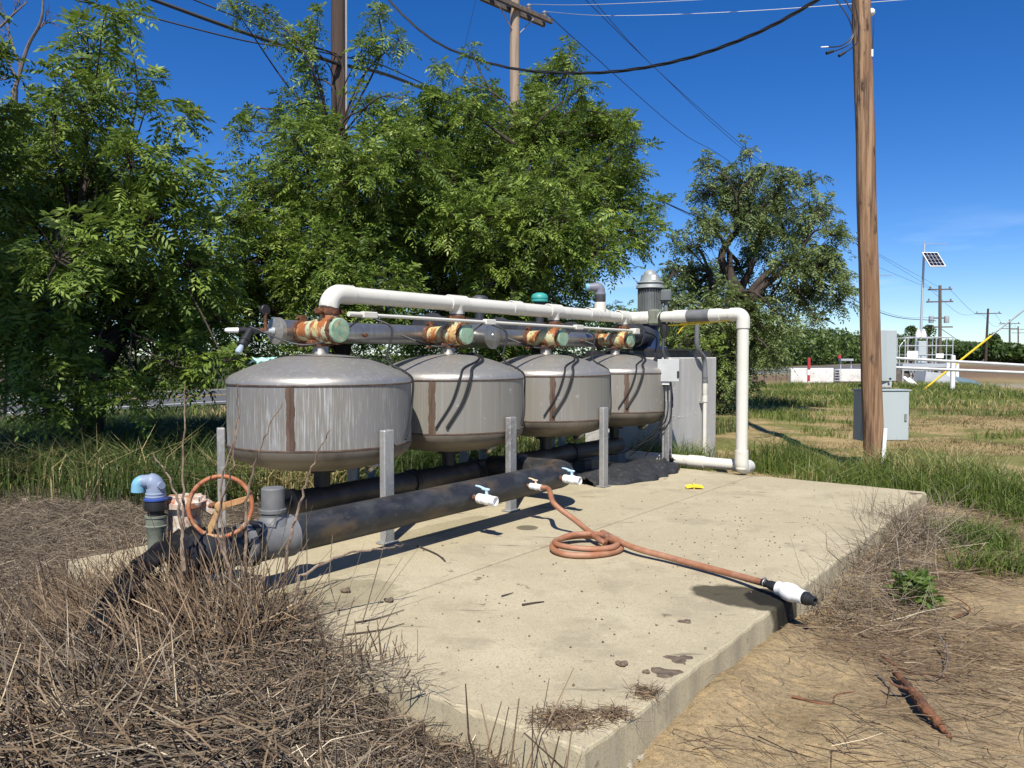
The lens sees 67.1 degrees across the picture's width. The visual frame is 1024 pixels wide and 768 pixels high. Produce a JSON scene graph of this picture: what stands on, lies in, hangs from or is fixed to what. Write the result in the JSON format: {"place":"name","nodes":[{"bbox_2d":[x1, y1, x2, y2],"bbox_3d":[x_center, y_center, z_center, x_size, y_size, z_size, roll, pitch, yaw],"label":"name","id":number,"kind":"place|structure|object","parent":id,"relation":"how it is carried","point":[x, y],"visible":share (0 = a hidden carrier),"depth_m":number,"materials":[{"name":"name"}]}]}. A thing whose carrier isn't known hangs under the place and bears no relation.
{"place":"outdoors","nodes":[
{"label":"outdoors","id":0,"kind":"place"},
{"bbox_2d":[7,402,225,424],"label":"grass","id":1,"kind":"structure","parent":0,"point":[214,408],"depth_m":17.72,"materials":[{"name":"green plant"}]},
{"bbox_2d":[0,411,753,510],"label":"tall grass","id":2,"kind":"structure","parent":0,"point":[129,443],"depth_m":7.75,"materials":[{"name":"green plant"}]},
{"bbox_2d":[7,360,983,415],"bbox_3d":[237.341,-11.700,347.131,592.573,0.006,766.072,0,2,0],"label":"road","id":3,"kind":"structure","parent":0,"point":[220,398],"depth_m":24.09,"materials":[{"name":"grey asphalt"}]},
{"bbox_2d":[0,355,1023,767],"bbox_3d":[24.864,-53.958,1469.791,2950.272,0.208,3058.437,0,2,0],"label":"ground","id":4,"kind":"structure","parent":0,"point":[758,667],"depth_m":3.17,"materials":[{"name":"soil"}]},
{"bbox_2d":[0,0,63,424],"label":"dead tree","id":5,"kind":"object","parent":4,"relation":"on","point":[40,25],"visible":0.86,"depth_m":13.18,"materials":[{"name":"grey plant"}]},
{"bbox_2d":[0,0,258,451],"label":"leafy tree","id":6,"kind":"object","parent":4,"relation":"on","point":[64,266],"visible":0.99,"depth_m":8.48,"materials":[{"name":"green plant"}]},
{"bbox_2d":[0,521,331,699],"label":"dead canes","id":7,"kind":"object","parent":4,"relation":"on","point":[150,582],"visible":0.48,"depth_m":3.19,"materials":[{"name":"beige plant"}]},
{"bbox_2d":[82,525,205,640],"bbox_3d":[-1.617,0.840,3.389,0.178,0.291,0.815,0,2,6],"label":"pipe","id":8,"kind":"object","parent":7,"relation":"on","point":[154,549],"visible":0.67,"depth_m":3.32,"materials":[{"name":"black plastic"}]},
{"bbox_2d":[153,452,185,570],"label":"dry stalk","id":9,"kind":"object","parent":7,"relation":"on","point":[181,527],"visible":1,"depth_m":3.32,"materials":[{"name":"brown plant"}]},
{"bbox_2d":[219,383,238,567],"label":"dry stalk","id":10,"kind":"object","parent":7,"relation":"on","point":[220,518],"visible":0.84,"depth_m":3.51,"materials":[{"name":"brown plant"}]},
{"bbox_2d":[6,553,340,711],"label":"dead canes","id":11,"kind":"object","parent":4,"relation":"on","point":[204,614],"visible":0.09,"depth_m":3.16,"materials":[{"name":"brown plant"}]},
{"bbox_2d":[285,430,330,573],"bbox_3d":[-0.940,0.549,3.589,0.270,0.690,0.049,1,2,23],"label":"dry stalk","id":12,"kind":"object","parent":11,"relation":"on","point":[294,522],"visible":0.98,"depth_m":3.62,"materials":[{"name":"brown plant"}]},
{"bbox_2d":[22,479,419,647],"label":"dead canes","id":13,"kind":"object","parent":4,"relation":"on","point":[234,565],"visible":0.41,"depth_m":3.42,"materials":[{"name":"plant"}]},
{"bbox_2d":[0,537,518,767],"bbox_3d":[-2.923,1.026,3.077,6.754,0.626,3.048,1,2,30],"label":"dead canes","id":14,"kind":"object","parent":4,"relation":"on","point":[113,750],"visible":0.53,"depth_m":2.67,"materials":[{"name":"plant"}]},
{"bbox_2d":[180,384,185,589],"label":"dry stalk","id":15,"kind":"object","parent":14,"relation":"on","point":[183,502],"visible":0.81,"depth_m":3.42,"materials":[{"name":"brown plant"}]},
{"bbox_2d":[215,408,240,596],"bbox_3d":[-1.200,0.510,3.273,0.057,0.824,0.185,-2,3,-44],"label":"dry stalk","id":16,"kind":"object","parent":14,"relation":"on","point":[220,541],"visible":0.98,"depth_m":3.31,"materials":[{"name":"brown plant"}]},
{"bbox_2d":[243,402,282,581],"bbox_3d":[-1.090,0.481,3.372,0.240,0.810,0.022,1,2,28],"label":"dry stalk","id":17,"kind":"object","parent":14,"relation":"on","point":[245,523],"visible":0.98,"depth_m":3.42,"materials":[{"name":"brown plant"}]},
{"bbox_2d":[0,483,546,767],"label":"thatch","id":18,"kind":"object","parent":4,"relation":"on","point":[76,510],"visible":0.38,"depth_m":3.31,"materials":[{"name":"plant"}]},
{"bbox_2d":[293,545,402,604],"bbox_3d":[-0.725,0.849,3.457,0.508,0.206,0.029,-1,2,-30],"label":"dry stalk","id":19,"kind":"object","parent":18,"relation":"on","point":[314,568],"visible":0.98,"depth_m":3.39,"materials":[{"name":"brown plant"}]},
{"bbox_2d":[183,0,467,382],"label":"leafy tree","id":20,"kind":"object","parent":4,"relation":"on","point":[286,245],"visible":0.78,"depth_m":10.56,"materials":[{"name":"green plant"}]},
{"bbox_2d":[331,0,346,249],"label":"utility pole","id":21,"kind":"object","parent":4,"relation":"on","point":[338,27],"visible":0.23,"depth_m":15.24,"materials":[{"name":"wood"}]},
{"bbox_2d":[150,0,334,63],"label":"overhead wire","id":22,"kind":"object","parent":21,"relation":"attached to","point":[188,12],"visible":0.69,"depth_m":14.09,"materials":[{"name":"black"}]},
{"bbox_2d":[75,0,928,317],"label":"overhead wire","id":23,"kind":"object","parent":21,"relation":"attached to","point":[279,46],"visible":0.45,"depth_m":14.26,"materials":[{"name":"black"}]},
{"bbox_2d":[334,61,934,320],"bbox_3d":[20.970,-8.650,56.503,7.541,5.174,96.030,2,3,35],"label":"overhead wire","id":24,"kind":"object","parent":21,"relation":"attached to","point":[382,73],"visible":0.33,"depth_m":17.21,"materials":[{"name":"black"}]},
{"bbox_2d":[269,595,424,705],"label":"dead canes","id":25,"kind":"object","parent":4,"relation":"on","point":[356,649],"visible":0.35,"depth_m":2.98,"materials":[{"name":"brown plant"}]},
{"bbox_2d":[11,270,980,387],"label":"orchard","id":26,"kind":"object","parent":4,"relation":"on","point":[828,348],"visible":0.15,"depth_m":107.16,"materials":[{"name":"green plant"}]},
{"bbox_2d":[68,460,926,767],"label":"concrete pad","id":27,"kind":"object","parent":4,"relation":"on","point":[494,554],"visible":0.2,"depth_m":3.87,"materials":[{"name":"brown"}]},
{"bbox_2d":[217,346,411,545],"bbox_3d":[-1.328,0.438,5.329,1.277,1.425,1.308,0,2,0],"label":"filter tank","id":28,"kind":"object","parent":27,"relation":"on","point":[359,408],"visible":0.95,"depth_m":4.79,"materials":[{"name":"silver metal"}]},
{"bbox_2d":[293,307,350,346],"bbox_3d":[-1.310,-0.384,5.263,0.434,0.263,0.202,2,3,38],"label":"backwash valve","id":29,"kind":"object","parent":28,"relation":"on","point":[330,326],"visible":0.98,"depth_m":5.16,"materials":[{"name":"green paint"}]},
{"bbox_2d":[250,318,361,345],"bbox_3d":[-1.367,-0.362,5.158,0.758,0.215,0.134,0,2,-11],"label":"control tube","id":30,"kind":"object","parent":29,"relation":"attached to","point":[325,341],"visible":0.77,"depth_m":5.12,"materials":[{"name":"black rubber"}]},
{"bbox_2d":[267,317,595,348],"bbox_3d":[-0.422,-0.441,7.070,0.652,0.243,4.292,2,3,38],"label":"steel manifold","id":31,"kind":"object","parent":29,"relation":"attached to","point":[489,336],"visible":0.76,"depth_m":6.22,"materials":[{"name":"silver metal"}]},
{"bbox_2d":[225,327,274,353],"bbox_3d":[-1.745,-0.291,5.181,0.327,0.185,0.143,-2,3,-36],"label":"drain nozzle","id":32,"kind":"object","parent":31,"relation":"attached to","point":[245,338],"visible":0.92,"depth_m":5.15,"materials":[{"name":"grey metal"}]},
{"bbox_2d":[412,313,586,332],"bbox_3d":[-0.027,-0.545,8.114,0.300,0.298,2.650,2,3,38],"label":"black header","id":33,"kind":"object","parent":31,"relation":"attached to","point":[442,323],"visible":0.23,"depth_m":7.90,"materials":[{"name":"paint"}]},
{"bbox_2d":[531,293,547,322],"bbox_3d":[0.306,-0.840,8.535,0.187,0.338,0.188,0,2,0],"label":"air release valve","id":34,"kind":"object","parent":33,"relation":"on","point":[540,298],"visible":0.77,"depth_m":8.47,"materials":[{"name":"teal paint"}]},
{"bbox_2d":[373,318,413,439],"bbox_3d":[-0.773,-0.047,5.292,0.182,0.828,0.373,-2,3,-45],"label":"dome cable","id":35,"kind":"object","parent":28,"relation":"attached to","point":[402,370],"visible":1,"depth_m":5.30,"materials":[{"name":"black rubber"}]},
{"bbox_2d":[232,453,573,565],"bbox_3d":[-0.393,0.683,5.125,0.886,0.398,3.236,1,2,23],"label":"discharge pipe","id":36,"kind":"object","parent":27,"relation":"on","point":[344,522],"visible":0.87,"depth_m":4.50,"materials":[{"name":"grey metal"}]},
{"bbox_2d":[167,474,265,588],"bbox_3d":[-1.483,0.725,3.752,0.498,0.604,0.390,2,3,38],"label":"gate valve","id":37,"kind":"object","parent":36,"relation":"attached to","point":[195,504],"visible":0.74,"depth_m":3.65,"materials":[{"name":"black metal"}]},
{"bbox_2d":[131,473,167,549],"bbox_3d":[-1.726,0.613,3.686,0.162,0.376,0.108,0,2,0],"label":"vent elbow","id":38,"kind":"object","parent":37,"relation":"attached to","point":[155,499],"visible":0.96,"depth_m":3.65,"materials":[{"name":"blue plastic"}]},
{"bbox_2d":[472,485,498,505],"bbox_3d":[-0.184,0.721,5.005,0.203,0.126,0.071,2,3,38],"label":"ball valve","id":39,"kind":"object","parent":36,"relation":"attached to","point":[486,499],"visible":1,"depth_m":4.97,"materials":[{"name":"plastic"}]},
{"bbox_2d":[559,467,581,484],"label":"ball valve","id":40,"kind":"object","parent":36,"relation":"attached to","point":[571,478],"visible":1,"depth_m":5.78,"materials":[{"name":"plastic"}]},
{"bbox_2d":[366,348,523,511],"bbox_3d":[-0.541,0.399,6.350,1.277,1.425,1.308,0,2,0],"label":"filter tank","id":41,"kind":"object","parent":27,"relation":"on","point":[488,419],"visible":0.79,"depth_m":5.79,"materials":[{"name":"silver metal"}]},
{"bbox_2d":[424,315,473,348],"bbox_3d":[-0.523,-0.422,6.285,0.434,0.263,0.202,2,3,38],"label":"backwash valve","id":42,"kind":"object","parent":41,"relation":"on","point":[460,333],"visible":0.88,"depth_m":6.19,"materials":[{"name":"green paint"}]},
{"bbox_2d":[435,353,479,428],"bbox_3d":[-0.368,0.039,5.990,0.205,0.560,0.725,1,2,17],"label":"dome cable","id":43,"kind":"object","parent":41,"relation":"attached to","point":[456,389],"visible":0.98,"depth_m":5.68,"materials":[{"name":"black rubber"}]},
{"bbox_2d":[446,353,483,428],"bbox_3d":[-0.329,0.037,6.012,0.212,0.566,0.733,0,2,9],"label":"dome cable","id":44,"kind":"object","parent":41,"relation":"attached to","point":[466,392],"visible":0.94,"depth_m":5.69,"materials":[{"name":"black rubber"}]},
{"bbox_2d":[492,325,525,425],"bbox_3d":[0.014,-0.086,6.313,0.182,0.828,0.373,-2,3,-45],"label":"dome cable","id":45,"kind":"object","parent":41,"relation":"attached to","point":[507,363],"visible":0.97,"depth_m":6.33,"materials":[{"name":"black rubber"}]},
{"bbox_2d":[285,437,624,514],"bbox_3d":[-0.165,0.789,6.787,0.200,0.315,4.400,2,3,38],"label":"underdrain pipe","id":46,"kind":"object","parent":27,"relation":"on","point":[576,455],"visible":0.59,"depth_m":5.99,"materials":[{"name":"black metal"}]},
{"bbox_2d":[319,285,754,474],"bbox_3d":[0.590,0.082,6.527,1.457,1.744,4.417,2,3,37],"label":"overhead pipe","id":47,"kind":"object","parent":27,"relation":"on","point":[334,296],"visible":1,"depth_m":7.61,"materials":[{"name":"white plastic"}]},
{"bbox_2d":[585,282,605,301],"bbox_3d":[0.861,-0.945,7.975,0.217,0.210,0.115,0,2,0],"label":"air vent","id":48,"kind":"object","parent":47,"relation":"attached to","point":[598,288],"visible":0.98,"depth_m":7.93,"materials":[{"name":"grey paint"}]},
{"bbox_2d":[648,309,669,358],"bbox_3d":[1.612,-0.479,8.226,0.214,0.642,0.338,-1,3,-34],"label":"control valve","id":49,"kind":"object","parent":47,"relation":"attached to","point":[653,319],"visible":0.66,"depth_m":8.21,"materials":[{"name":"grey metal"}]},
{"bbox_2d":[479,349,610,487],"bbox_3d":[0.301,0.358,7.443,1.277,1.425,1.308,0,2,0],"label":"filter tank","id":50,"kind":"object","parent":27,"relation":"on","point":[583,409],"visible":0.77,"depth_m":6.88,"materials":[{"name":"silver metal"}]},
{"bbox_2d":[524,321,567,348],"bbox_3d":[0.319,-0.463,7.377,0.434,0.263,0.202,2,3,38],"label":"backwash valve","id":51,"kind":"object","parent":50,"relation":"on","point":[554,336],"visible":0.84,"depth_m":7.28,"materials":[{"name":"green paint"}]},
{"bbox_2d":[552,353,578,416],"bbox_3d":[0.513,-0.004,7.105,0.212,0.566,0.733,0,2,9],"label":"dome cable","id":52,"kind":"object","parent":50,"relation":"attached to","point":[568,388],"visible":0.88,"depth_m":6.79,"materials":[{"name":"black rubber"}]},
{"bbox_2d":[583,329,611,414],"bbox_3d":[0.856,-0.127,7.406,0.182,0.828,0.373,-2,3,-45],"label":"dome cable","id":53,"kind":"object","parent":50,"relation":"attached to","point":[602,366],"visible":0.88,"depth_m":7.42,"materials":[{"name":"black rubber"}]},
{"bbox_2d":[539,712,584,730],"bbox_3d":[0.168,1.101,2.531,0.146,0.016,0.122,1,2,17],"label":"dirt clod","id":54,"kind":"object","parent":27,"relation":"on","point":[579,726],"visible":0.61,"depth_m":2.49,"materials":[{"name":"soil"}]},
{"bbox_2d":[509,678,669,739],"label":"straw litter","id":55,"kind":"object","parent":27,"relation":"on","point":[606,714],"visible":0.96,"depth_m":2.55,"materials":[{"name":"brown plant"}]},
{"bbox_2d":[392,479,823,690],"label":"crumbs","id":56,"kind":"object","parent":27,"relation":"on","point":[573,684],"visible":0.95,"depth_m":3.91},
{"bbox_2d":[558,350,671,461],"bbox_3d":[1.100,0.319,8.480,1.277,1.425,1.308,0,2,0],"label":"filter tank","id":57,"kind":"object","parent":27,"relation":"on","point":[645,409],"visible":0.62,"depth_m":7.91,"materials":[{"name":"silver metal"}]},
{"bbox_2d":[595,325,634,349],"bbox_3d":[1.118,-0.502,8.415,0.434,0.263,0.202,2,3,38],"label":"backwash valve","id":58,"kind":"object","parent":57,"relation":"on","point":[624,339],"visible":0.88,"depth_m":8.32,"materials":[{"name":"green paint"}]},
{"bbox_2d":[347,311,639,333],"bbox_3d":[0.128,-0.515,6.758,0.080,0.072,4.010,2,3,38],"label":"conduit rail","id":59,"kind":"object","parent":58,"relation":"attached to","point":[369,315],"visible":1,"depth_m":6.23,"materials":[{"name":"white plastic"}]},
{"bbox_2d":[574,459,679,486],"bbox_3d":[1.141,0.860,7.644,0.749,0.169,1.477,2,3,41],"label":"black cover","id":60,"kind":"object","parent":27,"relation":"on","point":[637,471],"visible":0.84,"depth_m":7.43,"materials":[{"name":"black plastic"}]},
{"bbox_2d":[651,667,682,677],"bbox_3d":[0.589,1.091,2.914,0.123,0.006,0.100,0,2,0],"label":"stain","id":61,"kind":"object","parent":27,"relation":"on","point":[663,672],"visible":1,"depth_m":2.91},
{"bbox_2d":[657,359,679,458],"bbox_3d":[1.632,0.320,8.037,0.222,1.156,0.150,1,2,18],"label":"electrical box","id":62,"kind":"object","parent":27,"relation":"on","point":[669,369],"visible":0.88,"depth_m":7.97,"materials":[{"name":"metal"}]},
{"bbox_2d":[663,655,692,663],"bbox_3d":[0.659,1.086,3.044,0.120,0.005,0.086,0,2,0],"label":"dirt clod","id":63,"kind":"object","parent":27,"relation":"on","point":[681,659],"visible":1,"depth_m":3.05,"materials":[{"name":"soil"}]},
{"bbox_2d":[540,485,817,605],"bbox_3d":[0.656,0.891,4.445,0.483,0.283,2.218,-1,3,-34],"label":"hose","id":64,"kind":"object","parent":27,"relation":"on","point":[789,592],"visible":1,"depth_m":4.54,"materials":[{"name":"orange rubber"}]},
{"bbox_2d":[423,668,573,767],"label":"dead canes","id":65,"kind":"object","parent":4,"relation":"on","point":[488,747],"visible":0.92,"depth_m":2.33,"materials":[{"name":"brown plant"}]},
{"bbox_2d":[480,0,552,131],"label":"utility pole","id":66,"kind":"object","parent":4,"relation":"on","point":[513,8],"visible":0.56,"depth_m":21.57,"materials":[{"name":"grey"}]},
{"bbox_2d":[545,0,898,15],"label":"overhead wire","id":67,"kind":"object","parent":66,"relation":"attached to","point":[705,13],"visible":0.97,"depth_m":20.85,"materials":[{"name":"silver metal"}]},
{"bbox_2d":[547,13,936,291],"bbox_3d":[25.061,-11.646,59.598,3.811,3.417,88.587,2,3,35],"label":"overhead wire","id":68,"kind":"object","parent":66,"relation":"attached to","point":[659,114],"visible":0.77,"depth_m":30.18,"materials":[{"name":"black"}]},
{"bbox_2d":[382,34,679,361],"bbox_3d":[0.088,-2.171,11.999,4.922,6.414,4.285,0,2,0],"label":"leafy tree","id":69,"kind":"object","parent":4,"relation":"on","point":[487,222],"visible":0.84,"depth_m":11.27,"materials":[{"name":"green plant"}]},
{"bbox_2d":[486,698,582,767],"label":"dead canes","id":70,"kind":"object","parent":4,"relation":"on","point":[548,756],"visible":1,"depth_m":2.17,"materials":[{"name":"brown plant"}]},
{"bbox_2d":[363,300,736,389],"bbox_3d":[0.623,-0.381,15.239,7.697,2.561,2.603,0,2,0],"label":"understory shrub","id":71,"kind":"object","parent":4,"relation":"on","point":[686,332],"visible":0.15,"depth_m":15.28,"materials":[{"name":"green plant"}]},
{"bbox_2d":[585,357,715,462],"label":"concrete block","id":72,"kind":"structure","parent":4,"relation":"on","point":[687,414],"depth_m":9.63,"materials":[{"name":"grey concrete"}]},
{"bbox_2d":[581,351,648,356],"bbox_3d":[1.407,-0.396,10.229,0.071,0.082,1.700,2,3,38],"label":"steel channel","id":73,"kind":"object","parent":72,"relation":"on","point":[642,353],"visible":0.43,"depth_m":9.96,"materials":[{"name":"metal"}]},
{"bbox_2d":[645,351,709,357],"bbox_3d":[2.104,-0.376,9.693,0.071,0.082,1.700,2,3,38],"label":"steel channel","id":74,"kind":"object","parent":72,"relation":"on","point":[679,354],"visible":0.79,"depth_m":9.57,"materials":[{"name":"grey metal"}]},
{"bbox_2d":[605,270,694,350],"bbox_3d":[1.573,-0.930,9.589,0.950,1.032,1.220,2,3,38],"label":"pump","id":75,"kind":"object","parent":74,"relation":"on","point":[652,294],"visible":0.71,"depth_m":9.69,"materials":[{"name":"metal"}]},
{"bbox_2d":[694,324,707,454],"bbox_3d":[2.363,0.040,9.702,0.110,1.891,0.415,2,3,38],"label":"flexible conduit","id":76,"kind":"object","parent":72,"relation":"attached to","point":[701,354],"visible":0.76,"depth_m":9.80,"materials":[{"name":"grey plastic"}]},
{"bbox_2d":[655,133,858,415],"bbox_3d":[5.506,-2.427,17.805,5.439,6.625,3.438,0,2,-8],"label":"pruned tree","id":77,"kind":"object","parent":4,"relation":"on","point":[746,211],"visible":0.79,"depth_m":17.45,"materials":[{"name":"green plant"}]},
{"bbox_2d":[615,425,1023,513],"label":"grass","id":78,"kind":"structure","parent":4,"relation":"on","point":[804,465],"depth_m":7.74,"materials":[{"name":"green plant"}]},
{"bbox_2d":[655,499,1023,767],"bbox_3d":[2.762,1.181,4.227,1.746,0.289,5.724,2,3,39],"label":"straw litter","id":79,"kind":"object","parent":4,"relation":"on","point":[917,663],"visible":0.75,"depth_m":3.50,"materials":[{"name":"beige plant"}]},
{"bbox_2d":[852,0,883,460],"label":"utility pole","id":80,"kind":"object","parent":4,"relation":"on","point":[870,333],"visible":0.93,"depth_m":8.85,"materials":[{"name":"brown wood"}]},
{"bbox_2d":[388,0,819,74],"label":"service cable","id":81,"kind":"object","parent":80,"relation":"attached to","point":[788,16],"visible":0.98,"depth_m":10.59,"materials":[{"name":"black plastic"}]},
{"bbox_2d":[851,389,911,440],"bbox_3d":[4.556,0.382,9.414,0.630,0.626,0.464,0,2,-3],"label":"meter cabinet","id":82,"kind":"object","parent":80,"relation":"attached to","point":[896,411],"visible":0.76,"depth_m":9.42,"materials":[{"name":"metal"}]},
{"bbox_2d":[881,274,896,386],"bbox_3d":[12.864,-1.874,26.890,0.950,3.981,0.722,-1,2,-17],"label":"control cabinet","id":83,"kind":"object","parent":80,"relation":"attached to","point":[888,347],"visible":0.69,"depth_m":26.74,"materials":[{"name":"metal"}]},
{"bbox_2d":[722,403,1023,504],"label":"lawn grass","id":84,"kind":"structure","parent":4,"relation":"on","point":[953,423],"depth_m":12.31,"materials":[{"name":"green plant"}]},
{"bbox_2d":[831,478,920,537],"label":"dry grass","id":85,"kind":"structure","parent":4,"relation":"on","point":[884,505],"depth_m":5.69,"materials":[{"name":"plant"}]},
{"bbox_2d":[730,404,1023,439],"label":"grass","id":86,"kind":"structure","parent":4,"relation":"on","point":[803,416],"depth_m":16.64,"materials":[{"name":"green plant"}]},
{"bbox_2d":[779,536,1008,659],"bbox_3d":[1.881,1.176,4.044,1.507,0.703,1.101,-2,3,-45],"label":"dry bush","id":87,"kind":"object","parent":4,"relation":"on","point":[837,594],"visible":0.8,"depth_m":4.04,"materials":[{"name":"brown plant"}]},
{"bbox_2d":[808,501,1005,603],"bbox_3d":[2.300,1.054,4.663,1.140,0.698,1.153,0,2,0],"label":"dry bush","id":88,"kind":"object","parent":4,"relation":"on","point":[878,554],"visible":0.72,"depth_m":4.64,"materials":[{"name":"brown plant"}]},
{"bbox_2d":[882,566,948,614],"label":"weed","id":89,"kind":"object","parent":4,"relation":"on","point":[919,578],"visible":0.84,"depth_m":4.20,"materials":[{"name":"green plant"}]},
{"bbox_2d":[887,671,951,738],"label":"broken branch","id":90,"kind":"object","parent":4,"relation":"on","point":[923,706],"visible":0.97,"depth_m":2.90,"materials":[{"name":"brown wood"}]},
{"bbox_2d":[896,241,953,381],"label":"canal gate","id":91,"kind":"structure","parent":4,"relation":"on","point":[933,259],"depth_m":35.27,"materials":[{"name":"grey metal"}]},
{"bbox_2d":[844,479,1008,561],"bbox_3d":[2.963,1.069,5.491,1.032,0.668,1.500,2,3,35],"label":"dry bush","id":92,"kind":"object","parent":4,"relation":"on","point":[917,530],"visible":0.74,"depth_m":5.38,"materials":[{"name":"brown plant"}]},
{"bbox_2d":[913,371,957,382],"bbox_3d":[17.691,-0.142,31.967,1.732,0.781,0.900,0,2,0],"label":"concrete wingwall","id":93,"kind":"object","parent":4,"relation":"on","point":[925,376],"visible":0.47,"depth_m":31.52,"materials":[{"name":"white concrete"}]},
{"bbox_2d":[926,285,952,362],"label":"utility pole","id":94,"kind":"object","parent":4,"relation":"on","point":[940,317],"visible":0.93,"depth_m":94.61,"materials":[{"name":"grey"}]},
{"bbox_2d":[593,0,935,290],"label":"overhead wire","id":95,"kind":"object","parent":94,"relation":"attached to","point":[692,102],"visible":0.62,"depth_m":36.00,"materials":[{"name":"black"}]},
{"bbox_2d":[888,477,1018,536],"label":"dry grass","id":96,"kind":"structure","parent":4,"relation":"on","point":[932,512],"depth_m":6.05,"materials":[{"name":"brown plant"}]},
{"bbox_2d":[896,355,1023,388],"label":"pipe fence","id":97,"kind":"object","parent":4,"relation":"on","point":[952,369],"visible":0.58,"depth_m":25.33,"materials":[{"name":"white metal"}]},
{"bbox_2d":[944,342,983,360],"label":"distant tree","id":98,"kind":"object","parent":4,"relation":"on","point":[960,351],"visible":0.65,"depth_m":177.66,"materials":[{"name":"green plant"}]},
{"bbox_2d":[924,310,1023,388],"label":"guy wire","id":99,"kind":"object","parent":4,"relation":"on","point":[962,358],"visible":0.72,"depth_m":26.40,"materials":[{"name":"yellow plastic"}]},
{"bbox_2d":[976,309,1001,361],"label":"utility pole","id":100,"kind":"object","parent":4,"relation":"on","point":[986,342],"visible":0.88,"depth_m":142.62,"materials":[{"name":"brown"}]},
{"bbox_2d":[981,331,1002,361],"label":"cypress tree","id":101,"kind":"object","parent":4,"relation":"on","point":[995,340],"visible":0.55,"depth_m":158.86,"materials":[{"name":"green plant"}]},
{"bbox_2d":[988,343,1023,363],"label":"distant tree","id":102,"kind":"object","parent":4,"relation":"on","point":[1008,353],"visible":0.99,"depth_m":118.56,"materials":[{"name":"green plant"}]},
{"bbox_2d":[0,0,1023,354],"label":"sky","id":103,"kind":"structure","parent":0,"point":[948,75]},
{"bbox_2d":[789,368,860,382],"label":"parapet","id":104,"kind":"structure","parent":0,"point":[828,375],"depth_m":37.87,"materials":[{"name":"concrete"}]},
{"bbox_2d":[733,380,1023,411],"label":"grass","id":105,"kind":"structure","parent":0,"point":[821,392],"depth_m":23.77,"materials":[{"name":"green plant"}]},
{"bbox_2d":[828,465,1023,578],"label":"grass","id":106,"kind":"structure","parent":0,"point":[993,542],"depth_m":5.52,"materials":[{"name":"green plant"}]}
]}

